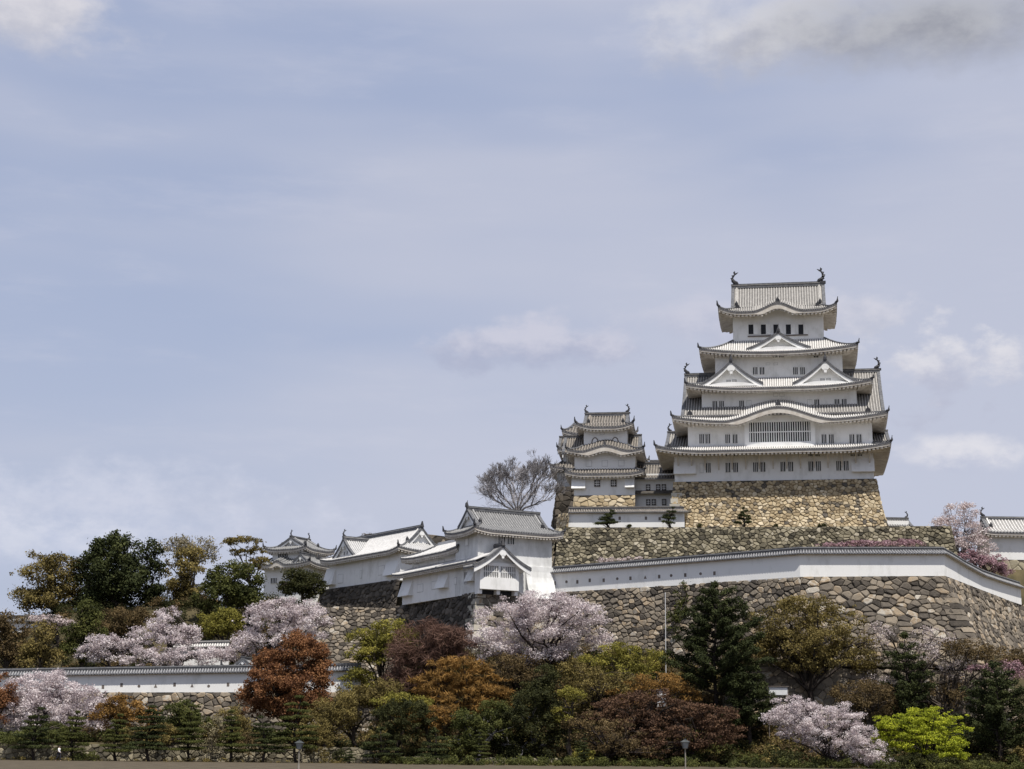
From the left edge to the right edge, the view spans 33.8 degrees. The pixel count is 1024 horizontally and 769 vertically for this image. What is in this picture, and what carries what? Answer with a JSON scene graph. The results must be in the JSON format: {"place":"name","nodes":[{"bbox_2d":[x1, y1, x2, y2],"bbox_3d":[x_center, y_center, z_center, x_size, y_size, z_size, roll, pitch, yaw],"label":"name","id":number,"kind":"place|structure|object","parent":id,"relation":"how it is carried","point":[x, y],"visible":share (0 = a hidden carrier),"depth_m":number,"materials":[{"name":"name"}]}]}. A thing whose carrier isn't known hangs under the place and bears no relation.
{"place":"outdoors","nodes":[
{"label":"outdoors","id":0,"kind":"place"},
{"bbox_2d":[0,760,907,768],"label":"path","id":1,"kind":"structure","parent":0,"point":[33,764],"depth_m":161.59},
{"bbox_2d":[0,0,1023,614],"label":"sky","id":2,"kind":"structure","parent":0,"point":[270,269],"materials":[{"name":"blue"}]},
{"bbox_2d":[1,526,1023,767],"bbox_3d":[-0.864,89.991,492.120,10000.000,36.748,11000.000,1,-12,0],"label":"ground","id":3,"kind":"structure","parent":0,"point":[1017,575],"depth_m":253.15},
{"bbox_2d":[0,671,20,724],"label":"broadleaf tree","id":4,"kind":"object","parent":3,"relation":"on","point":[5,698],"visible":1,"depth_m":205.05,"materials":[{"name":"brown plant"}]},
{"bbox_2d":[0,608,29,667],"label":"broadleaf tree","id":5,"kind":"object","parent":3,"relation":"on","point":[8,630],"visible":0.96,"depth_m":243.03,"materials":[{"name":"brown plant"}]},
{"bbox_2d":[7,707,56,759],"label":"garden pine","id":6,"kind":"object","parent":3,"relation":"on","point":[34,735],"visible":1,"depth_m":193.46,"materials":[{"name":"green plant"}]},
{"bbox_2d":[13,619,67,667],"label":"broadleaf tree","id":7,"kind":"object","parent":3,"relation":"on","point":[30,654],"visible":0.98,"depth_m":240.55,"materials":[{"name":"green plant"}]},
{"bbox_2d":[0,721,86,745],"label":"shrub","id":8,"kind":"object","parent":3,"relation":"on","point":[55,731],"visible":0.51,"depth_m":199.06,"materials":[{"name":"green plant"}]},
{"bbox_2d":[7,549,87,614],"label":"broadleaf tree","id":9,"kind":"object","parent":3,"relation":"on","point":[42,596],"visible":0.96,"depth_m":263.22,"materials":[{"name":"green plant"}]},
{"bbox_2d":[0,666,116,741],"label":"cherry tree","id":10,"kind":"object","parent":3,"relation":"on","point":[31,701],"visible":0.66,"depth_m":206.54,"materials":[{"name":"pink plant"}]},
{"bbox_2d":[49,710,89,760],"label":"garden pine","id":11,"kind":"object","parent":3,"relation":"on","point":[73,732],"visible":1,"depth_m":194.38,"materials":[{"name":"green plant"}]},
{"bbox_2d":[57,596,108,666],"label":"evergreen tree","id":12,"kind":"object","parent":3,"relation":"on","point":[84,627],"visible":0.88,"depth_m":244.30,"materials":[{"name":"green plant"}]},
{"bbox_2d":[74,632,144,666],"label":"cherry tree","id":13,"kind":"object","parent":3,"relation":"on","point":[96,652],"visible":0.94,"depth_m":235.73,"materials":[{"name":"pink plant"}]},
{"bbox_2d":[66,529,156,608],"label":"evergreen tree","id":14,"kind":"object","parent":3,"relation":"on","point":[113,576],"visible":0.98,"depth_m":260.57,"materials":[{"name":"green plant"}]},
{"bbox_2d":[98,713,133,760],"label":"garden pine","id":15,"kind":"object","parent":3,"relation":"on","point":[113,738],"visible":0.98,"depth_m":195.22,"materials":[{"name":"green plant"}]},
{"bbox_2d":[87,692,162,737],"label":"shrub","id":16,"kind":"object","parent":3,"relation":"on","point":[110,710],"visible":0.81,"depth_m":202.28,"materials":[{"name":"brown plant"}]},
{"bbox_2d":[97,604,158,654],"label":"broadleaf tree","id":17,"kind":"object","parent":3,"relation":"on","point":[120,626],"visible":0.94,"depth_m":251.17,"materials":[{"name":"green plant"}]},
{"bbox_2d":[117,705,170,761],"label":"garden pine","id":18,"kind":"object","parent":3,"relation":"on","point":[145,735],"visible":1,"depth_m":192.33,"materials":[{"name":"green plant"}]},
{"bbox_2d":[133,537,168,606],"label":"evergreen tree","id":19,"kind":"object","parent":3,"relation":"on","point":[153,563],"visible":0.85,"depth_m":264.12,"materials":[{"name":"green plant"}]},
{"bbox_2d":[125,605,202,663],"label":"cherry tree","id":20,"kind":"object","parent":3,"relation":"on","point":[170,639],"visible":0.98,"depth_m":237.15,"materials":[{"name":"pink plant"}]},
{"bbox_2d":[118,644,235,665],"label":"cherry tree","id":21,"kind":"object","parent":3,"relation":"on","point":[169,656],"visible":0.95,"depth_m":232.90,"materials":[{"name":"pink plant"}]},
{"bbox_2d":[159,544,206,606],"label":"broadleaf tree","id":22,"kind":"object","parent":3,"relation":"on","point":[185,585],"visible":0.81,"depth_m":264.35,"materials":[{"name":"green plant"}]},
{"bbox_2d":[0,591,369,684],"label":"undergrowth","id":23,"kind":"object","parent":3,"relation":"on","point":[71,604],"visible":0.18,"depth_m":259.50,"materials":[{"name":"green plant"}]},
{"bbox_2d":[157,697,214,742],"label":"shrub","id":24,"kind":"object","parent":3,"relation":"on","point":[177,709],"visible":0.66,"depth_m":201.24,"materials":[{"name":"green plant"}]},
{"bbox_2d":[168,704,205,761],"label":"garden pine","id":25,"kind":"object","parent":3,"relation":"on","point":[188,741],"visible":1,"depth_m":194.11,"materials":[{"name":"green plant"}]},
{"bbox_2d":[156,533,221,583],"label":"broadleaf tree","id":26,"kind":"object","parent":3,"relation":"on","point":[183,542],"visible":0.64,"depth_m":285.71,"materials":[{"name":"green plant"}]},
{"bbox_2d":[2,692,380,739],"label":"rampart","id":27,"kind":"object","parent":3,"relation":"on","point":[211,702],"visible":0.16,"depth_m":220.72,"materials":[{"name":"stone"}]},
{"bbox_2d":[0,663,360,691],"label":"plastered wall","id":28,"kind":"structure","parent":27,"relation":"on","point":[209,678],"depth_m":221.79,"materials":[{"name":"white paint"}]},
{"bbox_2d":[172,640,229,665],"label":"plastered wall","id":29,"kind":"structure","parent":3,"relation":"on","point":[216,643],"depth_m":242.91,"materials":[{"name":"white paint"}]},
{"bbox_2d":[196,607,245,639],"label":"broadleaf tree","id":30,"kind":"object","parent":3,"relation":"on","point":[221,624],"visible":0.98,"depth_m":246.37,"materials":[{"name":"green plant"}]},
{"bbox_2d":[190,559,268,625],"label":"evergreen tree","id":31,"kind":"object","parent":3,"relation":"on","point":[238,594],"visible":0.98,"depth_m":255.86,"materials":[{"name":"green plant"}]},
{"bbox_2d":[201,704,260,743],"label":"broadleaf tree","id":32,"kind":"object","parent":3,"relation":"on","point":[243,720],"visible":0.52,"depth_m":201.22,"materials":[{"name":"green plant"}]},
{"bbox_2d":[215,709,250,761],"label":"garden pine","id":33,"kind":"object","parent":3,"relation":"on","point":[235,736],"visible":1,"depth_m":195.00,"materials":[{"name":"green plant"}]},
{"bbox_2d":[221,535,271,588],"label":"pine tree","id":34,"kind":"object","parent":3,"relation":"on","point":[229,541],"visible":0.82,"depth_m":273.66,"materials":[{"name":"green plant"}]},
{"bbox_2d":[244,715,286,762],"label":"garden pine","id":35,"kind":"object","parent":3,"relation":"on","point":[265,746],"visible":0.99,"depth_m":193.36,"materials":[{"name":"green plant"}]},
{"bbox_2d":[216,595,335,664],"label":"cherry tree","id":36,"kind":"object","parent":3,"relation":"on","point":[292,612],"visible":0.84,"depth_m":234.99,"materials":[{"name":"pink plant"}]},
{"bbox_2d":[0,743,558,764],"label":"garden wall","id":37,"kind":"structure","parent":3,"relation":"on","point":[47,754],"depth_m":198.98,"materials":[{"name":"stone"}]},
{"bbox_2d":[234,628,337,743],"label":"broadleaf tree","id":38,"kind":"object","parent":3,"relation":"on","point":[287,684],"visible":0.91,"depth_m":206.55,"materials":[{"name":"brown plant"}]},
{"bbox_2d":[269,695,322,762],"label":"garden pine","id":39,"kind":"object","parent":3,"relation":"on","point":[296,726],"visible":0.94,"depth_m":194.35,"materials":[{"name":"green plant"}]},
{"bbox_2d":[256,530,336,605],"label":"turret","id":40,"kind":"object","parent":3,"relation":"on","point":[295,552],"visible":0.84,"depth_m":294.91,"materials":[{"name":"white paint"}]},
{"bbox_2d":[276,567,328,604],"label":"shrub","id":41,"kind":"object","parent":3,"relation":"on","point":[302,583],"visible":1,"depth_m":270.13,"materials":[{"name":"green plant"}]},
{"bbox_2d":[303,714,337,762],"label":"shrub","id":42,"kind":"object","parent":3,"relation":"on","point":[320,732],"visible":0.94,"depth_m":196.44,"materials":[{"name":"green plant"}]},
{"bbox_2d":[292,692,361,746],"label":"broadleaf tree","id":43,"kind":"object","parent":3,"relation":"on","point":[334,710],"visible":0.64,"depth_m":200.46,"materials":[{"name":"green plant"}]},
{"bbox_2d":[294,606,409,682],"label":"rampart","id":44,"kind":"object","parent":3,"relation":"on","point":[347,620],"visible":0.13,"depth_m":249.18,"materials":[{"name":"stone"}]},
{"bbox_2d":[307,676,404,746],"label":"broadleaf tree","id":45,"kind":"object","parent":3,"relation":"on","point":[363,695],"visible":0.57,"depth_m":205.37,"materials":[{"name":"green plant"}]},
{"bbox_2d":[319,579,399,607],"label":"rampart","id":46,"kind":"object","parent":3,"relation":"on","point":[382,594],"visible":0.32,"depth_m":268.67,"materials":[{"name":"stone"}]},
{"bbox_2d":[318,521,437,588],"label":"wing","id":47,"kind":"structure","parent":46,"relation":"on","point":[365,559],"depth_m":270.94,"materials":[{"name":"white paint"}]},
{"bbox_2d":[357,726,402,763],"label":"garden pine","id":48,"kind":"object","parent":3,"relation":"on","point":[381,754],"visible":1,"depth_m":192.13,"materials":[{"name":"green plant"}]},
{"bbox_2d":[336,618,425,703],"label":"broadleaf tree","id":49,"kind":"object","parent":3,"relation":"on","point":[369,645],"visible":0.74,"depth_m":220.86,"materials":[{"name":"green plant"}]},
{"bbox_2d":[368,689,434,755],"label":"broadleaf tree","id":50,"kind":"object","parent":3,"relation":"on","point":[402,694],"visible":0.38,"depth_m":202.07,"materials":[{"name":"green plant"}]},
{"bbox_2d":[368,698,438,756],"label":"shrub","id":51,"kind":"object","parent":3,"relation":"on","point":[421,706],"visible":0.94,"depth_m":197.46,"materials":[{"name":"green plant"}]},
{"bbox_2d":[391,703,456,752],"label":"broadleaf tree","id":52,"kind":"object","parent":3,"relation":"on","point":[442,712],"visible":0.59,"depth_m":200.16,"materials":[{"name":"brown plant"}]},
{"bbox_2d":[381,615,479,700],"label":"broadleaf tree","id":53,"kind":"object","parent":3,"relation":"on","point":[436,646],"visible":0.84,"depth_m":216.35,"materials":[{"name":"brown plant"}]},
{"bbox_2d":[389,593,476,666],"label":"rampart","id":54,"kind":"object","parent":3,"relation":"on","point":[451,611],"visible":0.28,"depth_m":238.70,"materials":[{"name":"stone"}]},
{"bbox_2d":[391,540,489,604],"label":"wing","id":55,"kind":"structure","parent":54,"relation":"on","point":[429,575],"depth_m":244.16,"materials":[{"name":"white paint"}]},
{"bbox_2d":[405,655,513,734],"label":"broadleaf tree","id":56,"kind":"object","parent":3,"relation":"on","point":[485,690],"visible":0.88,"depth_m":208.76,"materials":[{"name":"orange plant"}]},
{"bbox_2d":[437,697,522,761],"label":"evergreen tree","id":57,"kind":"object","parent":3,"relation":"on","point":[468,724],"visible":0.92,"depth_m":198.01,"materials":[{"name":"green plant"}]},
{"bbox_2d":[428,534,555,565],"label":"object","id":58,"kind":"object","parent":3,"relation":"on","point":[436,539],"visible":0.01,"depth_m":291.76,"materials":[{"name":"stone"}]},
{"bbox_2d":[551,486,573,528],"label":"keep base","id":59,"kind":"object","parent":58,"relation":"on","point":[563,503],"visible":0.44,"depth_m":292.45,"materials":[{"name":"stone"}]},
{"bbox_2d":[548,422,577,486],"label":"keep","id":60,"kind":"structure","parent":59,"relation":"on","point":[570,430],"depth_m":294.85,"materials":[{"name":"paint"}]},
{"bbox_2d":[1,755,1009,768],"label":"ground cover","id":61,"kind":"object","parent":3,"relation":"on","point":[175,759],"visible":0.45,"depth_m":193.57,"materials":[{"name":"green plant"}]},
{"bbox_2d":[0,722,1020,765],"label":"undergrowth","id":62,"kind":"object","parent":3,"relation":"on","point":[1016,758],"visible":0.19,"depth_m":201.87,"materials":[{"name":"green plant"}]},
{"bbox_2d":[473,652,564,699],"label":"broadleaf tree","id":63,"kind":"object","parent":3,"relation":"on","point":[505,672],"visible":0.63,"depth_m":214.95,"materials":[{"name":"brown plant"}]},
{"bbox_2d":[31,638,1023,768],"bbox_3d":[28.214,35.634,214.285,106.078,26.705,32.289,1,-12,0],"label":"undergrowth","id":64,"kind":"object","parent":3,"relation":"on","point":[987,755],"visible":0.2,"depth_m":203.92,"materials":[{"name":"green plant"}]},
{"bbox_2d":[485,663,580,757],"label":"evergreen tree","id":65,"kind":"object","parent":3,"relation":"on","point":[532,735],"visible":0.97,"depth_m":199.72,"materials":[{"name":"green plant"}]},
{"bbox_2d":[466,589,619,684],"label":"cherry tree","id":66,"kind":"object","parent":3,"relation":"on","point":[525,619],"visible":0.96,"depth_m":218.55,"materials":[{"name":"pink plant"}]},
{"bbox_2d":[550,685,587,756],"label":"tree","id":67,"kind":"object","parent":3,"relation":"on","point":[575,696],"visible":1,"depth_m":198.94,"materials":[{"name":"green plant"}]},
{"bbox_2d":[573,495,634,506],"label":"keep base","id":68,"kind":"object","parent":3,"relation":"on","point":[600,500],"visible":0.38,"depth_m":274.02,"materials":[{"name":"stone"}]},
{"bbox_2d":[562,404,649,495],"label":"keep","id":69,"kind":"structure","parent":68,"relation":"on","point":[604,452],"depth_m":276.29,"materials":[{"name":"white paint"}]},
{"bbox_2d":[555,656,657,730],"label":"broadleaf tree","id":70,"kind":"object","parent":3,"relation":"on","point":[596,694],"visible":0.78,"depth_m":209.89,"materials":[{"name":"green plant"}]},
{"bbox_2d":[558,709,660,762],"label":"maple tree","id":71,"kind":"object","parent":3,"relation":"on","point":[606,749],"visible":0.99,"depth_m":196.96,"materials":[{"name":"green plant"}]},
{"bbox_2d":[577,640,672,692],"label":"broadleaf tree","id":72,"kind":"object","parent":3,"relation":"on","point":[634,666],"visible":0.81,"depth_m":213.50,"materials":[{"name":"green plant"}]},
{"bbox_2d":[568,506,687,527],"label":"plastered wall","id":73,"kind":"structure","parent":3,"relation":"on","point":[633,516],"depth_m":257.79,"materials":[{"name":"white paint"}]},
{"bbox_2d":[577,688,718,756],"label":"maple tree","id":74,"kind":"object","parent":3,"relation":"on","point":[651,717],"visible":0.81,"depth_m":201.60,"materials":[{"name":"brown plant"}]},
{"bbox_2d":[605,671,705,729],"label":"maple tree","id":75,"kind":"object","parent":3,"relation":"on","point":[669,679],"visible":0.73,"depth_m":207.96,"materials":[{"name":"brown plant"}]},
{"bbox_2d":[624,702,747,760],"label":"maple tree","id":76,"kind":"object","parent":3,"relation":"on","point":[681,731],"visible":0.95,"depth_m":198.56,"materials":[{"name":"brown plant"}]},
{"bbox_2d":[381,753,1023,768],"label":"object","id":77,"kind":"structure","parent":3,"relation":"on","point":[677,760],"depth_m":186.29,"materials":[{"name":"green plant"}]},
{"bbox_2d":[658,580,776,720],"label":"pine tree","id":78,"kind":"object","parent":3,"relation":"on","point":[719,615],"visible":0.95,"depth_m":210.54,"materials":[{"name":"green plant"}]},
{"bbox_2d":[712,657,780,753],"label":"pine tree","id":79,"kind":"object","parent":3,"relation":"on","point":[750,691],"visible":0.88,"depth_m":206.44,"materials":[{"name":"green plant"}]},
{"bbox_2d":[477,576,1023,668],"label":"rampart","id":80,"kind":"object","parent":3,"relation":"on","point":[951,606],"visible":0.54,"depth_m":222.20,"materials":[{"name":"stone"}]},
{"bbox_2d":[442,500,565,599],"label":"turret","id":81,"kind":"object","parent":80,"relation":"on","point":[516,545],"visible":1,"depth_m":235.31,"materials":[{"name":"paint"}]},
{"bbox_2d":[550,547,1023,604],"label":"plastered wall","id":82,"kind":"structure","parent":80,"relation":"on","point":[779,563],"depth_m":225.30,"materials":[{"name":"white paint"}]},
{"bbox_2d":[552,526,957,565],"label":"rampart","id":83,"kind":"object","parent":3,"relation":"on","point":[574,546],"visible":0.26,"depth_m":251.39,"materials":[{"name":"stone"}]},
{"bbox_2d":[670,479,888,526],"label":"keep base","id":84,"kind":"object","parent":3,"relation":"on","point":[815,503],"visible":0.79,"depth_m":261.01,"materials":[{"name":"stone"}]},
{"bbox_2d":[653,267,892,481],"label":"castle keep","id":85,"kind":"structure","parent":84,"relation":"on","point":[781,387],"depth_m":267.82,"materials":[{"name":"white paint"}]},
{"bbox_2d":[635,460,674,505],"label":"linking tower","id":86,"kind":"structure","parent":85,"relation":"attached to","point":[654,487],"depth_m":275.14,"materials":[{"name":"white paint"}]},
{"bbox_2d":[746,592,885,715],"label":"broadleaf tree","id":87,"kind":"object","parent":3,"relation":"on","point":[815,659],"visible":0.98,"depth_m":212.48,"materials":[{"name":"green plant"}]},
{"bbox_2d":[759,694,896,767],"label":"cherry tree","id":88,"kind":"object","parent":3,"relation":"on","point":[809,730],"visible":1,"depth_m":191.16,"materials":[{"name":"pink plant"}]},
{"bbox_2d":[827,678,898,742],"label":"broadleaf tree","id":89,"kind":"object","parent":3,"relation":"on","point":[859,701],"visible":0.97,"depth_m":207.87,"materials":[{"name":"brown plant"}]},
{"bbox_2d":[723,667,1017,733],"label":"rampart","id":90,"kind":"object","parent":3,"relation":"on","point":[778,677],"visible":0.22,"depth_m":213.47,"materials":[{"name":"stone"}]},
{"bbox_2d":[815,538,925,546],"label":"plum tree","id":91,"kind":"object","parent":3,"relation":"on","point":[883,543],"visible":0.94,"depth_m":245.85,"materials":[{"name":"pink plant"}]},
{"bbox_2d":[875,631,938,740],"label":"pine tree","id":92,"kind":"object","parent":3,"relation":"on","point":[907,686],"visible":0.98,"depth_m":209.24,"materials":[{"name":"green plant"}]},
{"bbox_2d":[856,618,975,725],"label":"plum tree","id":93,"kind":"object","parent":3,"relation":"on","point":[936,657],"visible":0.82,"depth_m":212.25,"materials":[{"name":"pink plant"}]},
{"bbox_2d":[887,752,954,768],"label":"shrub","id":94,"kind":"object","parent":3,"relation":"on","point":[907,759],"visible":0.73,"depth_m":189.23,"materials":[{"name":"green plant"}]},
{"bbox_2d":[870,705,981,765],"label":"maple tree","id":95,"kind":"object","parent":3,"relation":"on","point":[934,741],"visible":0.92,"depth_m":192.85,"materials":[{"name":"green plant"}]},
{"bbox_2d":[852,638,1020,719],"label":"broadleaf tree","id":96,"kind":"object","parent":3,"relation":"on","point":[951,694],"visible":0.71,"depth_m":210.86,"materials":[{"name":"brown plant"}]},
{"bbox_2d":[928,501,997,563],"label":"cherry tree","id":97,"kind":"object","parent":3,"relation":"on","point":[964,544],"visible":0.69,"depth_m":257.41,"materials":[{"name":"pink plant"}]},
{"bbox_2d":[943,659,1023,761],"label":"pine tree","id":98,"kind":"object","parent":3,"relation":"on","point":[991,709],"visible":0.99,"depth_m":201.48,"materials":[{"name":"green plant"}]},
{"bbox_2d":[958,547,1015,576],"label":"plum tree","id":99,"kind":"object","parent":3,"relation":"on","point":[1000,568],"visible":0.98,"depth_m":251.45,"materials":[{"name":"pink plant"}]},
{"bbox_2d":[981,560,1023,569],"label":"rampart","id":100,"kind":"object","parent":3,"relation":"on","point":[1015,564],"visible":0.16,"depth_m":261.48,"materials":[{"name":"stone"}]},
{"bbox_2d":[966,507,1023,559],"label":"storehouse","id":101,"kind":"structure","parent":100,"relation":"on","point":[1006,534],"depth_m":263.09,"materials":[{"name":"white paint"}]},
{"bbox_2d":[474,449,569,510],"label":"bare tree","id":102,"kind":"object","parent":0,"point":[534,467],"visible":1,"depth_m":286.66,"materials":[{"name":"grey plant"}]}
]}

